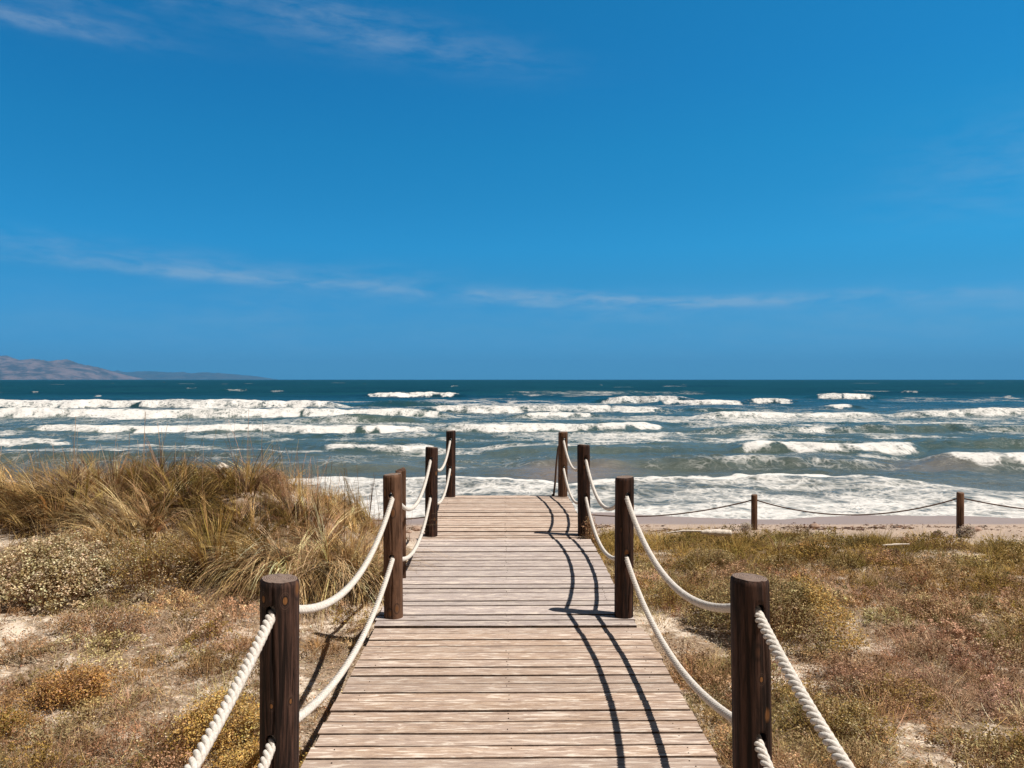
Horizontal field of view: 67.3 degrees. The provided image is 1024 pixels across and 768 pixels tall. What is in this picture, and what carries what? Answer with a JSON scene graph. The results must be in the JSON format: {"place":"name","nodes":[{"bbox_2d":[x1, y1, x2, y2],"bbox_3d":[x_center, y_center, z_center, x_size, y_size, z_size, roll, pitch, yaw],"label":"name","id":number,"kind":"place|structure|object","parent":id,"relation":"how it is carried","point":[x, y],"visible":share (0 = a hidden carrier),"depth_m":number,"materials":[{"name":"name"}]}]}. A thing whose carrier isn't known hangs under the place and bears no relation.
{"place":"outdoors","nodes":[
{"label":"outdoors","id":0,"kind":"place"},
{"bbox_2d":[0,356,147,379],"bbox_3d":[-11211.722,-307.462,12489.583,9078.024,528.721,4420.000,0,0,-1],"label":"hills","id":1,"kind":"structure","parent":0,"point":[11,368],"depth_m":12076.49,"materials":[{"name":"stone"}]},
{"bbox_2d":[114,370,278,379],"bbox_3d":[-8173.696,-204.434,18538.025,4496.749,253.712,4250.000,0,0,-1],"label":"distant hills","id":2,"kind":"structure","parent":0,"point":[152,375],"depth_m":17767.55,"materials":[{"name":"blue"}]},
{"bbox_2d":[0,442,414,591],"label":"dune grass","id":3,"kind":"structure","parent":0,"point":[253,498],"depth_m":7.37,"materials":[{"name":"brown plant"}]},
{"bbox_2d":[411,526,420,530],"bbox_3d":[-1.446,2.183,11.599,0.157,0.087,0.136,0,0,-1],"label":"beach stone","id":4,"kind":"object","parent":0,"point":[414,528],"visible":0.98,"depth_m":11.55,"materials":[{"name":"beige stone"}]},
{"bbox_2d":[0,380,1023,518],"bbox_3d":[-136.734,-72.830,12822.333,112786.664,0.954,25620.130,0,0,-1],"label":"sea","id":5,"kind":"structure","parent":0,"point":[823,446],"depth_m":34.08,"materials":[{"name":"liquid"}]},
{"bbox_2d":[0,488,1023,767],"bbox_3d":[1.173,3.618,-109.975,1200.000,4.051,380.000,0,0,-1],"label":"ground","id":6,"kind":"structure","parent":0,"point":[22,622],"depth_m":5.18,"materials":[{"name":"beige sand"}]},
{"bbox_2d":[0,450,27,476],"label":"grass tussock","id":7,"kind":"object","parent":6,"relation":"on","point":[9,464],"depth_m":8.98,"materials":[{"name":"beige plant"}]},
{"bbox_2d":[1,473,49,505],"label":"grass tussock","id":8,"kind":"object","parent":6,"relation":"on","point":[13,491],"depth_m":7.24,"materials":[{"name":"brown plant"}]},
{"bbox_2d":[0,698,53,744],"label":"shrub","id":9,"kind":"object","parent":6,"relation":"on","point":[5,722],"visible":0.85,"depth_m":3.75,"materials":[{"name":"yellow plant"}]},
{"bbox_2d":[2,482,71,531],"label":"shrub","id":10,"kind":"object","parent":6,"relation":"on","point":[38,502],"visible":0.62,"depth_m":6.88,"materials":[{"name":"brown plant"}]},
{"bbox_2d":[0,448,77,525],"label":"grass tussock","id":11,"kind":"object","parent":6,"relation":"on","point":[1,478],"depth_m":7.34,"materials":[{"name":"brown plant"}]},
{"bbox_2d":[0,528,118,611],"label":"shrub","id":12,"kind":"object","parent":6,"relation":"on","point":[41,550],"visible":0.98,"depth_m":5.69,"materials":[{"name":"beige plant"}]},
{"bbox_2d":[12,659,119,712],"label":"shrub","id":13,"kind":"object","parent":6,"relation":"on","point":[45,686],"visible":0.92,"depth_m":4.05,"materials":[{"name":"yellow plant"}]},
{"bbox_2d":[4,453,131,536],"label":"grass tussock","id":14,"kind":"object","parent":6,"relation":"on","point":[92,508],"depth_m":6.96,"materials":[{"name":"brown plant"}]},
{"bbox_2d":[32,431,103,479],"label":"grass tussock","id":15,"kind":"object","parent":6,"relation":"on","point":[84,463],"depth_m":8.98,"materials":[{"name":"brown plant"}]},
{"bbox_2d":[20,439,125,512],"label":"grass tussock","id":16,"kind":"object","parent":6,"relation":"on","point":[70,485],"depth_m":7.26,"materials":[{"name":"brown plant"}]},
{"bbox_2d":[0,417,151,553],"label":"grass tussock","id":17,"kind":"object","parent":6,"relation":"on","point":[26,526],"depth_m":6.84,"materials":[{"name":"beige plant"}]},
{"bbox_2d":[4,419,149,514],"bbox_3d":[-4.425,0.808,7.599,1.526,1.012,1.366,0,0,-40],"label":"grass tussock","id":18,"kind":"object","parent":6,"relation":"on","point":[76,472],"depth_m":7.65,"materials":[{"name":"brown plant"}]},
{"bbox_2d":[50,526,128,574],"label":"shrub","id":19,"kind":"object","parent":6,"relation":"on","point":[86,539],"visible":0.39,"depth_m":6.30,"materials":[{"name":"beige plant"}]},
{"bbox_2d":[42,602,158,641],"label":"shrub","id":20,"kind":"object","parent":6,"relation":"on","point":[98,621],"visible":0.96,"depth_m":5.06,"materials":[{"name":"beige plant"}]},
{"bbox_2d":[57,433,172,499],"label":"grass tussock","id":21,"kind":"object","parent":6,"relation":"on","point":[110,475],"depth_m":7.48,"materials":[{"name":"brown plant"}]},
{"bbox_2d":[12,424,220,563],"bbox_3d":[-3.314,0.983,6.627,1.745,1.213,1.649,0,0,-37],"label":"grass tussock","id":22,"kind":"object","parent":6,"relation":"on","point":[123,524],"depth_m":6.74,"materials":[{"name":"beige plant"}]},
{"bbox_2d":[84,412,203,502],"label":"grass tussock","id":23,"kind":"object","parent":6,"relation":"on","point":[144,465],"depth_m":7.87,"materials":[{"name":"brown plant"}]},
{"bbox_2d":[101,414,189,472],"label":"grass tussock","id":24,"kind":"object","parent":6,"relation":"on","point":[157,457],"depth_m":8.53,"materials":[{"name":"brown plant"}]},
{"bbox_2d":[93,531,211,601],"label":"shrub","id":25,"kind":"object","parent":6,"relation":"on","point":[151,561],"visible":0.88,"depth_m":5.94,"materials":[{"name":"brown plant"}]},
{"bbox_2d":[94,433,214,498],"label":"grass tussock","id":26,"kind":"object","parent":6,"relation":"on","point":[144,476],"depth_m":7.46,"materials":[{"name":"brown plant"}]},
{"bbox_2d":[102,430,217,485],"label":"grass tussock","id":27,"kind":"object","parent":6,"relation":"on","point":[171,464],"depth_m":8.47,"materials":[{"name":"brown plant"}]},
{"bbox_2d":[119,428,209,476],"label":"grass tussock","id":28,"kind":"object","parent":6,"relation":"on","point":[154,459],"depth_m":8.39,"materials":[{"name":"brown plant"}]},
{"bbox_2d":[100,442,246,521],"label":"grass tussock","id":29,"kind":"object","parent":6,"relation":"on","point":[180,497],"depth_m":7.22,"materials":[{"name":"brown plant"}]},
{"bbox_2d":[110,432,243,533],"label":"grass tussock","id":30,"kind":"object","parent":6,"relation":"on","point":[178,485],"depth_m":7.21,"materials":[{"name":"brown plant"}]},
{"bbox_2d":[0,513,383,767],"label":"ground cover","id":31,"kind":"object","parent":6,"relation":"on","point":[59,734],"visible":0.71,"depth_m":4.36,"materials":[{"name":"brown plant"}]},
{"bbox_2d":[136,445,248,526],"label":"grass tussock","id":32,"kind":"object","parent":6,"relation":"on","point":[182,506],"depth_m":7.14,"materials":[{"name":"brown plant"}]},
{"bbox_2d":[169,546,232,588],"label":"shrub","id":33,"kind":"object","parent":6,"relation":"on","point":[198,565],"visible":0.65,"depth_m":6.01,"materials":[{"name":"brown plant"}]},
{"bbox_2d":[129,491,277,583],"bbox_3d":[-2.456,1.259,6.246,1.280,0.763,1.172,0,0,19],"label":"grass tussock","id":34,"kind":"object","parent":6,"relation":"on","point":[215,544],"depth_m":6.24,"materials":[{"name":"beige plant"}]},
{"bbox_2d":[167,462,242,494],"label":"shrub","id":35,"kind":"object","parent":6,"relation":"on","point":[196,471],"visible":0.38,"depth_m":7.79,"materials":[{"name":"brown plant"}]},
{"bbox_2d":[154,683,259,767],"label":"shrub","id":36,"kind":"object","parent":6,"relation":"on","point":[200,715],"visible":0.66,"depth_m":3.56,"materials":[{"name":"yellow plant"}]},
{"bbox_2d":[215,462,228,478],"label":"driftwood branch","id":37,"kind":"object","parent":6,"relation":"on","point":[223,468],"visible":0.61,"depth_m":7.78,"materials":[{"name":"beige wood"}]},
{"bbox_2d":[138,457,319,544],"bbox_3d":[-2.625,1.061,7.004,1.475,0.922,1.318,0,0,-35],"label":"grass tussock","id":38,"kind":"object","parent":6,"relation":"on","point":[228,509],"depth_m":6.92,"materials":[{"name":"brown plant"}]},
{"bbox_2d":[184,433,286,476],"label":"grass tussock","id":39,"kind":"object","parent":6,"relation":"on","point":[240,458],"depth_m":8.87,"materials":[{"name":"brown plant"}]},
{"bbox_2d":[178,421,304,486],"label":"grass tussock","id":40,"kind":"object","parent":6,"relation":"on","point":[243,464],"depth_m":8.78,"materials":[{"name":"brown plant"}]},
{"bbox_2d":[171,479,313,552],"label":"grass tussock","id":41,"kind":"object","parent":6,"relation":"on","point":[267,528],"depth_m":6.79,"materials":[{"name":"brown plant"}]},
{"bbox_2d":[180,415,312,498],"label":"grass tussock","id":42,"kind":"object","parent":6,"relation":"on","point":[251,484],"depth_m":7.65,"materials":[{"name":"brown plant"}]},
{"bbox_2d":[183,424,315,489],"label":"grass tussock","id":43,"kind":"object","parent":6,"relation":"on","point":[260,471],"depth_m":9.15,"materials":[{"name":"brown plant"}]},
{"bbox_2d":[207,735,306,767],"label":"shrub","id":44,"kind":"object","parent":6,"relation":"on","point":[252,753],"visible":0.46,"depth_m":3.36,"materials":[{"name":"yellow plant"}]},
{"bbox_2d":[238,543,298,586],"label":"shrub","id":45,"kind":"object","parent":6,"relation":"on","point":[258,548],"visible":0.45,"depth_m":6.09,"materials":[{"name":"brown plant"}]},
{"bbox_2d":[236,440,314,493],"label":"grass tussock","id":46,"kind":"object","parent":6,"relation":"on","point":[282,473],"depth_m":8.81,"materials":[{"name":"brown plant"}]},
{"bbox_2d":[255,465,296,497],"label":"shrub","id":47,"kind":"object","parent":6,"relation":"on","point":[277,481],"visible":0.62,"depth_m":8.03,"materials":[{"name":"beige plant"}]},
{"bbox_2d":[175,447,379,621],"bbox_3d":[-1.893,1.270,6.239,1.751,1.587,1.909,0,0,-39],"label":"grass tussock","id":48,"kind":"object","parent":6,"relation":"on","point":[263,572],"depth_m":5.94,"materials":[{"name":"beige plant"}]},
{"bbox_2d":[259,573,298,767],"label":"rope post","id":49,"kind":"object","parent":6,"relation":"on","point":[279,686],"visible":0.94,"depth_m":2.44,"materials":[{"name":"brown wood"}]},
{"bbox_2d":[184,606,275,767],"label":"rope","id":50,"kind":"object","parent":49,"relation":"attached to","point":[204,747],"visible":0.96,"depth_m":2.08,"materials":[{"name":"white fabric"}]},
{"bbox_2d":[258,735,275,767],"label":"rope","id":51,"kind":"object","parent":49,"relation":"attached to","point":[267,757],"visible":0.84,"depth_m":2.40,"materials":[{"name":"white fabric"}]},
{"bbox_2d":[299,555,394,722],"bbox_3d":[-0.780,1.228,3.834,0.034,0.238,2.684,0,0,-1],"label":"rope","id":52,"kind":"object","parent":49,"relation":"attached to","point":[315,703],"visible":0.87,"depth_m":3.68,"materials":[{"name":"white fabric"}]},
{"bbox_2d":[299,493,394,613],"bbox_3d":[-0.780,0.846,3.832,0.034,0.292,2.686,0,0,-1],"label":"rope","id":53,"kind":"object","parent":49,"relation":"attached to","point":[330,601],"visible":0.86,"depth_m":3.79,"materials":[{"name":"white fabric"}]},
{"bbox_2d":[242,453,336,525],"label":"grass tussock","id":54,"kind":"object","parent":6,"relation":"on","point":[279,507],"depth_m":7.38,"materials":[{"name":"brown plant"}]},
{"bbox_2d":[223,454,371,550],"bbox_3d":[-1.980,1.187,7.353,1.465,0.983,1.503,0,0,-1],"label":"grass tussock","id":55,"kind":"object","parent":6,"relation":"on","point":[318,510],"depth_m":7.47,"materials":[{"name":"beige plant"}]},
{"bbox_2d":[298,458,363,513],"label":"grass tussock","id":56,"kind":"object","parent":6,"relation":"on","point":[327,498],"depth_m":8.96,"materials":[{"name":"brown plant"}]},
{"bbox_2d":[306,474,382,536],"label":"grass tussock","id":57,"kind":"object","parent":6,"relation":"on","point":[349,524],"depth_m":8.25,"materials":[{"name":"beige plant"}]},
{"bbox_2d":[228,466,463,625],"bbox_3d":[-1.496,1.394,6.598,2.156,1.569,2.188,0,0,-44],"label":"grass tussock","id":58,"kind":"object","parent":6,"relation":"on","point":[323,550],"depth_m":6.31,"materials":[{"name":"beige plant"}]},
{"bbox_2d":[297,508,407,584],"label":"grass tussock","id":59,"kind":"object","parent":6,"relation":"on","point":[365,554],"depth_m":6.93,"materials":[{"name":"beige plant"}]},
{"bbox_2d":[328,469,379,528],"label":"grass tussock","id":60,"kind":"object","parent":6,"relation":"on","point":[354,506],"depth_m":8.93,"materials":[{"name":"beige plant"}]},
{"bbox_2d":[338,563,383,605],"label":"shrub","id":61,"kind":"object","parent":6,"relation":"on","point":[358,589],"visible":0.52,"depth_m":6.18,"materials":[{"name":"beige plant"}]},
{"bbox_2d":[314,459,420,538],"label":"grass tussock","id":62,"kind":"object","parent":6,"relation":"on","point":[358,513],"depth_m":8.86,"materials":[{"name":"beige plant"}]},
{"bbox_2d":[383,473,402,618],"bbox_3d":[-0.798,1.248,5.166,0.128,1.298,0.125,0,1,-1],"label":"rope post","id":63,"kind":"object","parent":6,"relation":"on","point":[393,546],"visible":0.73,"depth_m":5.11,"materials":[{"name":"brown wood"}]},
{"bbox_2d":[402,457,431,510],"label":"rope","id":64,"kind":"object","parent":63,"relation":"attached to","point":[411,508],"visible":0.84,"depth_m":6.98,"materials":[{"name":"white fabric"}]},
{"bbox_2d":[403,495,431,560],"bbox_3d":[-0.814,1.265,6.529,0.033,0.272,2.735,0,0,-1],"label":"rope","id":65,"kind":"object","parent":63,"relation":"attached to","point":[410,554],"visible":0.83,"depth_m":6.94,"materials":[{"name":"white fabric"}]},
{"bbox_2d":[395,467,405,577],"bbox_3d":[-0.896,1.320,6.199,0.072,1.291,0.072,0,0,-21],"label":"square stake","id":66,"kind":"object","parent":6,"relation":"on","point":[402,471],"visible":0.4,"depth_m":6.17,"materials":[{"name":"brown wood"}]},
{"bbox_2d":[425,447,437,536],"bbox_3d":[-0.827,1.319,7.893,0.131,1.353,0.136,0,0,-1],"label":"rope post","id":67,"kind":"object","parent":6,"relation":"on","point":[431,527],"visible":0.72,"depth_m":7.84,"materials":[{"name":"brown wood"}]},
{"bbox_2d":[431,438,450,471],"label":"rope","id":68,"kind":"object","parent":67,"relation":"attached to","point":[445,460],"visible":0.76,"depth_m":9.82,"materials":[{"name":"white fabric"}]},
{"bbox_2d":[438,466,450,504],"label":"rope","id":69,"kind":"object","parent":67,"relation":"attached to","point":[445,490],"visible":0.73,"depth_m":9.79,"materials":[{"name":"white fabric"}]},
{"bbox_2d":[446,430,455,496],"bbox_3d":[-0.836,1.452,10.488,0.132,1.642,0.127,0,1,-1],"label":"rope post","id":70,"kind":"object","parent":6,"relation":"on","point":[451,461],"visible":0.51,"depth_m":10.43,"materials":[{"name":"brown wood"}]},
{"bbox_2d":[300,495,720,767],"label":"boardwalk","id":71,"kind":"structure","parent":6,"relation":"on","point":[513,642],"depth_m":4.24,"materials":[{"name":"beige wood"}]},
{"bbox_2d":[558,431,567,496],"bbox_3d":[0.693,1.460,10.504,0.131,1.624,0.128,0,1,-1],"label":"rope post","id":72,"kind":"object","parent":6,"relation":"on","point":[562,462],"visible":0.61,"depth_m":10.45,"materials":[{"name":"brown wood"}]},
{"bbox_2d":[552,447,557,495],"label":"loose rope","id":73,"kind":"object","parent":72,"relation":"hanging from","point":[553,494],"visible":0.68,"depth_m":10.61,"materials":[{"name":"fabric"}]},
{"bbox_2d":[563,466,577,504],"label":"rope","id":74,"kind":"object","parent":72,"relation":"attached to","point":[569,491],"visible":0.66,"depth_m":9.79,"materials":[{"name":"white fabric"}]},
{"bbox_2d":[563,439,584,471],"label":"rope","id":75,"kind":"object","parent":72,"relation":"attached to","point":[568,459],"visible":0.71,"depth_m":9.81,"materials":[{"name":"white fabric"}]},
{"bbox_2d":[577,444,589,536],"bbox_3d":[0.740,1.307,7.910,0.132,1.378,0.135,0,0,-1],"label":"rope post","id":76,"kind":"object","parent":6,"relation":"on","point":[583,482],"visible":0.6,"depth_m":7.85,"materials":[{"name":"brown wood"}]},
{"bbox_2d":[579,514,602,556],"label":"shrub","id":77,"kind":"object","parent":6,"relation":"on","point":[589,531],"visible":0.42,"depth_m":7.74,"materials":[{"name":"brown plant"}]},
{"bbox_2d":[614,475,633,618],"bbox_3d":[0.755,1.258,5.183,0.128,1.277,0.125,0,1,-1],"label":"rope post","id":78,"kind":"object","parent":6,"relation":"on","point":[624,546],"visible":0.75,"depth_m":5.13,"materials":[{"name":"brown wood"}]},
{"bbox_2d":[584,495,614,560],"bbox_3d":[0.760,1.265,6.546,0.033,0.272,2.735,0,0,0],"label":"rope","id":79,"kind":"object","parent":78,"relation":"attached to","point":[606,553],"visible":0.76,"depth_m":6.94,"materials":[{"name":"white fabric"}]},
{"bbox_2d":[584,457,614,510],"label":"rope","id":80,"kind":"object","parent":78,"relation":"attached to","point":[603,506],"visible":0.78,"depth_m":6.99,"materials":[{"name":"white fabric"}]},
{"bbox_2d":[633,577,720,617],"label":"shrub","id":81,"kind":"object","parent":6,"relation":"on","point":[665,589],"visible":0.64,"depth_m":6.03,"materials":[{"name":"green plant"}]},
{"bbox_2d":[682,546,739,569],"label":"shrub","id":82,"kind":"object","parent":6,"relation":"on","point":[714,556],"visible":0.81,"depth_m":7.68,"materials":[{"name":"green plant"}]},
{"bbox_2d":[406,522,1021,534],"bbox_3d":[1.883,2.211,11.805,18.045,0.200,2.094,0,0,-1],"label":"seaweed debris","id":83,"kind":"object","parent":6,"relation":"on","point":[861,527],"visible":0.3,"depth_m":11.91,"materials":[{"name":"brown plant"}]},
{"bbox_2d":[738,521,751,533],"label":"shrub","id":84,"kind":"object","parent":6,"relation":"on","point":[747,526],"visible":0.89,"depth_m":11.21,"materials":[{"name":"beige plant"}]},
{"bbox_2d":[730,573,771,767],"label":"rope post","id":85,"kind":"object","parent":6,"relation":"on","point":[751,682],"visible":0.95,"depth_m":2.46,"materials":[{"name":"brown wood"}]},
{"bbox_2d":[625,493,729,612],"bbox_3d":[0.776,0.846,3.849,0.033,0.292,2.686,0,0,-1],"label":"rope","id":86,"kind":"object","parent":85,"relation":"attached to","point":[693,600],"visible":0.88,"depth_m":3.76,"materials":[{"name":"white fabric"}]},
{"bbox_2d":[625,554,731,722],"bbox_3d":[0.776,1.228,3.851,0.033,0.238,2.684,0,0,-1],"label":"rope","id":87,"kind":"object","parent":85,"relation":"attached to","point":[712,703],"visible":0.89,"depth_m":3.66,"materials":[{"name":"white fabric"}]},
{"bbox_2d":[754,734,773,767],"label":"rope","id":88,"kind":"object","parent":85,"relation":"attached to","point":[763,754],"visible":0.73,"depth_m":2.41,"materials":[{"name":"white fabric"}]},
{"bbox_2d":[755,605,854,767],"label":"rope","id":89,"kind":"object","parent":85,"relation":"attached to","point":[829,740],"visible":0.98,"depth_m":2.08,"materials":[{"name":"white fabric"}]},
{"bbox_2d":[751,494,756,529],"bbox_3d":[3.638,2.022,11.552,0.092,0.736,0.090,0,0,-1],"label":"fence post","id":90,"kind":"object","parent":6,"relation":"on","point":[753,510],"visible":0.76,"depth_m":11.51,"materials":[{"name":"brown wood"}]},
{"bbox_2d":[591,500,750,516],"bbox_3d":[2.363,1.908,11.887,2.646,0.366,0.022,0,0,15],"label":"fence rope","id":91,"kind":"object","parent":90,"relation":"attached to","point":[679,513],"visible":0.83,"depth_m":11.81,"materials":[{"name":"fabric"}]},
{"bbox_2d":[677,566,873,660],"bbox_3d":[1.834,1.582,5.450,1.241,0.466,1.363,0,0,-1],"label":"shrub","id":92,"kind":"object","parent":6,"relation":"on","point":[808,596],"visible":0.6,"depth_m":5.33,"materials":[{"name":"brown plant"}]},
{"bbox_2d":[590,523,1023,767],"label":"ground cover","id":93,"kind":"object","parent":6,"relation":"on","point":[745,545],"visible":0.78,"depth_m":5.27,"materials":[{"name":"brown plant"}]},
{"bbox_2d":[666,530,700,533],"bbox_3d":[1.933,1.663,8.657,0.387,0.049,0.027,0,0,7],"label":"driftwood stick","id":94,"kind":"object","parent":93,"relation":"on","point":[685,531],"visible":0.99,"depth_m":8.64,"materials":[{"name":"beige wood"}]},
{"bbox_2d":[701,529,731,535],"bbox_3d":[2.285,1.664,8.612,0.334,0.076,0.080,0,0,8],"label":"driftwood log","id":95,"kind":"object","parent":93,"relation":"on","point":[718,532],"visible":1,"depth_m":8.58,"materials":[{"name":"beige wood"}]},
{"bbox_2d":[809,523,819,527],"bbox_3d":[4.709,2.217,11.967,0.175,0.099,0.136,0,0,-1],"label":"beach stone","id":96,"kind":"object","parent":6,"relation":"on","point":[814,525],"visible":0.66,"depth_m":11.92,"materials":[{"name":"beige stone"}]},
{"bbox_2d":[773,688,895,751],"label":"shrub","id":97,"kind":"object","parent":6,"relation":"on","point":[830,710],"visible":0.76,"depth_m":3.74,"materials":[{"name":"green plant"}]},
{"bbox_2d":[882,543,909,545],"bbox_3d":[4.221,1.767,8.457,0.297,0.029,0.028,0,0,-1],"label":"driftwood board","id":98,"kind":"object","parent":6,"relation":"on","point":[896,544],"visible":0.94,"depth_m":8.45,"materials":[{"name":"beige wood"}]},
{"bbox_2d":[851,669,953,720],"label":"shrub","id":99,"kind":"object","parent":6,"relation":"on","point":[903,690],"visible":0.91,"depth_m":4.16,"materials":[{"name":"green plant"}]},
{"bbox_2d":[874,587,976,621],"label":"shrub","id":100,"kind":"object","parent":6,"relation":"on","point":[918,602],"visible":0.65,"depth_m":5.90,"materials":[{"name":"brown plant"}]},
{"bbox_2d":[956,491,963,536],"bbox_3d":[6.165,1.896,10.577,0.097,0.830,0.097,0,0,-1],"label":"fence post","id":101,"kind":"object","parent":6,"relation":"on","point":[959,508],"visible":0.6,"depth_m":10.54,"materials":[{"name":"brown wood"}]},
{"bbox_2d":[757,498,955,515],"bbox_3d":[4.902,1.728,11.063,2.716,0.351,0.022,0,0,21],"label":"fence rope","id":102,"kind":"object","parent":101,"relation":"attached to","point":[858,514],"visible":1,"depth_m":11.04,"materials":[{"name":"fabric"}]},
{"bbox_2d":[964,498,1023,509],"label":"fence rope","id":103,"kind":"object","parent":101,"relation":"attached to","point":[994,504],"visible":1,"depth_m":10.44,"materials":[{"name":"grey fabric"}]},
{"bbox_2d":[955,524,975,538],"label":"shrub","id":104,"kind":"object","parent":6,"relation":"on","point":[967,530],"visible":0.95,"depth_m":10.40,"materials":[{"name":"beige plant"}]},
{"bbox_2d":[957,568,1023,594],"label":"shrub","id":105,"kind":"object","parent":6,"relation":"on","point":[994,575],"visible":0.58,"depth_m":6.61,"materials":[{"name":"brown plant"}]},
{"bbox_2d":[0,0,1023,379],"label":"sky","id":106,"kind":"structure","parent":0,"point":[273,189],"materials":[{"name":"blue"}]}
]}

